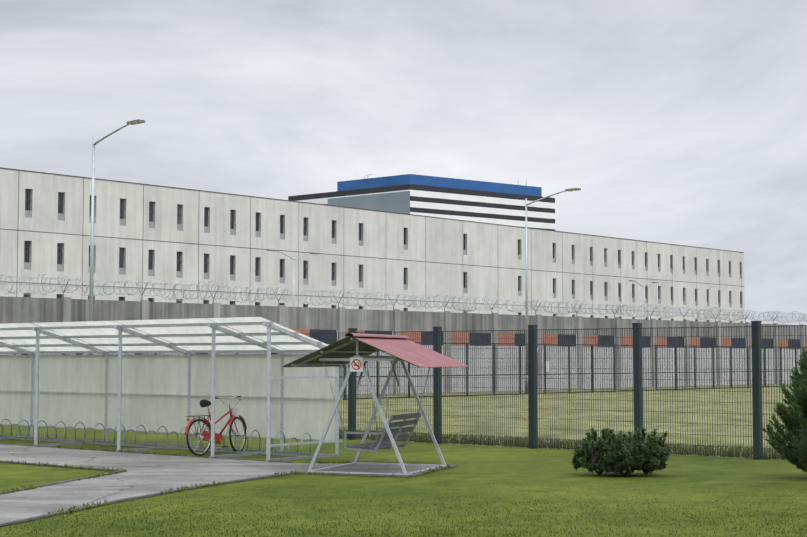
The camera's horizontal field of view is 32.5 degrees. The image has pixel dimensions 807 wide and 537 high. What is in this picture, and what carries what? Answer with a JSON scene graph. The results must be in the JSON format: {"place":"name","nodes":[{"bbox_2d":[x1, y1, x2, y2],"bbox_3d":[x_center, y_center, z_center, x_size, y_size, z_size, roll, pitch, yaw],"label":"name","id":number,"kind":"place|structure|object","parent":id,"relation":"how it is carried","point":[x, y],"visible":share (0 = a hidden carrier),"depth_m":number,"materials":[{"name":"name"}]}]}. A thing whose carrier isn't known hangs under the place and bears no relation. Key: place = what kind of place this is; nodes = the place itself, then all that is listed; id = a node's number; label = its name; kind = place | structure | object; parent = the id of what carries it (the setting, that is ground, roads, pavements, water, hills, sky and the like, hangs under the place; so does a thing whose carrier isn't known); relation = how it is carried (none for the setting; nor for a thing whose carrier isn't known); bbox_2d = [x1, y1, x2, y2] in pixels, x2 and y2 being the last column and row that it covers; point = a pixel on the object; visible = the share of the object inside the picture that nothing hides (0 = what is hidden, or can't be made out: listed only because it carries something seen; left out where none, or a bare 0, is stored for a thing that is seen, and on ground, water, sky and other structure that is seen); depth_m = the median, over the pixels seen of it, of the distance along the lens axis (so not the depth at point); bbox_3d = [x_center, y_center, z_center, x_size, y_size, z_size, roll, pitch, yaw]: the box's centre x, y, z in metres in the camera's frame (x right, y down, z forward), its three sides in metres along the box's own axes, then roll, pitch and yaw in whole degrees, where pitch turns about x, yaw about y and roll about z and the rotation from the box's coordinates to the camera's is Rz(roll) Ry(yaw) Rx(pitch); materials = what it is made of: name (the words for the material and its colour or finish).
{"place":"outdoors","nodes":[
{"label":"outdoors","id":0,"kind":"place"},
{"bbox_2d":[0,443,456,525],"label":"paving path","id":1,"kind":"structure","parent":0,"point":[148,475],"depth_m":21.58,"materials":[{"name":"grey concrete"}]},
{"bbox_2d":[0,443,449,515],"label":"grass blades","id":2,"kind":"object","parent":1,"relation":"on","point":[88,506],"visible":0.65,"depth_m":21.45,"materials":[{"name":"green plant"}]},
{"bbox_2d":[291,338,446,474],"bbox_3d":[-0.399,2.197,22.395,2.173,2.115,2.400,-1,-4,20],"label":"garden swing","id":3,"kind":"object","parent":1,"relation":"on","point":[389,430],"visible":0.71,"depth_m":21.94,"materials":[{"name":"grey metal"}]},
{"bbox_2d":[350,357,362,371],"bbox_3d":[-0.733,1.493,21.511,0.220,0.220,0.010,-1,-4,20],"label":"no smoking sign","id":4,"kind":"object","parent":3,"relation":"attached to","point":[356,364],"visible":0.98,"depth_m":21.51,"materials":[{"name":"white paint"}]},
{"bbox_2d":[282,333,468,367],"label":"swing canopy roof","id":5,"kind":"structure","parent":3,"relation":"on","point":[402,347],"depth_m":22.19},
{"bbox_2d":[0,425,806,536],"bbox_3d":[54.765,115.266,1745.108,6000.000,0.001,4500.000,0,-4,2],"label":"lawn","id":6,"kind":"structure","parent":0,"point":[477,466],"depth_m":18.20,"materials":[{"name":"green plant"}]},
{"bbox_2d":[0,419,323,455],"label":"bike racks","id":7,"kind":"object","parent":6,"relation":"on","point":[56,439],"visible":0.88,"depth_m":28.14,"materials":[{"name":"grey metal"}]},
{"bbox_2d":[0,317,341,461],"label":"bike shelter","id":8,"kind":"object","parent":6,"relation":"on","point":[107,389],"visible":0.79,"depth_m":27.96,"materials":[{"name":"white plastic"}]},
{"bbox_2d":[184,395,246,455],"bbox_3d":[-3.525,2.948,26.008,1.764,1.110,0.556,4,-5,-44],"label":"bicycle","id":9,"kind":"object","parent":6,"relation":"on","point":[232,413],"visible":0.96,"depth_m":25.79,"materials":[{"name":"red metal"}]},
{"bbox_2d":[2,321,806,459],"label":"security fence","id":10,"kind":"object","parent":6,"relation":"on","point":[638,379],"visible":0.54,"depth_m":27.14,"materials":[{"name":"grey metal"}]},
{"bbox_2d":[571,426,672,475],"bbox_3d":[3.357,2.827,21.412,1.438,0.723,1.134,0,-4,2],"label":"mugo pine shrub","id":11,"kind":"object","parent":6,"relation":"on","point":[607,451],"visible":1,"depth_m":21.14,"materials":[{"name":"green plant"}]},
{"bbox_2d":[761,346,806,471],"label":"young pine tree","id":12,"kind":"object","parent":6,"relation":"on","point":[793,415],"visible":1,"depth_m":20.69,"materials":[{"name":"green plant"}]},
{"bbox_2d":[0,0,806,324],"label":"sky","id":13,"kind":"structure","parent":0,"point":[678,122],"materials":[{"name":"grey"}]},
{"bbox_2d":[288,174,554,230],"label":"rooftop building","id":14,"kind":"structure","parent":0,"point":[469,200],"depth_m":176.47,"materials":[{"name":"grey"}]},
{"bbox_2d":[339,428,784,459],"bbox_3d":[2.480,3.612,29.835,15.154,0.262,3.082,-3,-5,39],"label":"grass strip","id":15,"kind":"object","parent":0,"point":[464,439],"depth_m":28.30,"materials":[{"name":"green plant"}]},
{"bbox_2d":[339,383,796,460],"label":"rough grass ground","id":16,"kind":"structure","parent":0,"point":[456,411],"depth_m":45.20,"materials":[{"name":"green plant"}]},
{"bbox_2d":[89,119,144,354],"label":"street lamp","id":17,"kind":"object","parent":16,"relation":"on","point":[132,122],"visible":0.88,"depth_m":51.99,"materials":[{"name":"grey metal"}]},
{"bbox_2d":[267,249,319,306],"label":"yard lamp","id":18,"kind":"object","parent":16,"relation":"on","point":[293,266],"visible":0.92,"depth_m":96.16,"materials":[{"name":"grey metal"}]},
{"bbox_2d":[0,167,744,322],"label":"prison block","id":19,"kind":"structure","parent":16,"relation":"on","point":[157,234],"depth_m":112.20,"materials":[{"name":"concrete"}]},
{"bbox_2d":[0,296,806,394],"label":"perimeter wall","id":20,"kind":"structure","parent":16,"relation":"on","point":[325,321],"depth_m":75.75,"materials":[{"name":"concrete"}]},
{"bbox_2d":[0,274,806,324],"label":"razor wire","id":21,"kind":"object","parent":20,"relation":"on","point":[460,303],"visible":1,"depth_m":71.25,"materials":[{"name":"silver metal"}]},
{"bbox_2d":[7,340,806,399],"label":"security fence","id":22,"kind":"object","parent":16,"relation":"on","point":[494,362],"depth_m":71.74,"materials":[{"name":"grey metal"}]},
{"bbox_2d":[525,188,580,392],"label":"street lamp","id":23,"kind":"object","parent":16,"relation":"on","point":[526,283],"visible":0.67,"depth_m":70.65,"materials":[{"name":"grey metal"}]},
{"bbox_2d":[629,280,658,318],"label":"yard lamp","id":24,"kind":"object","parent":16,"relation":"on","point":[643,287],"visible":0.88,"depth_m":133.69,"materials":[{"name":"grey metal"}]}
]}

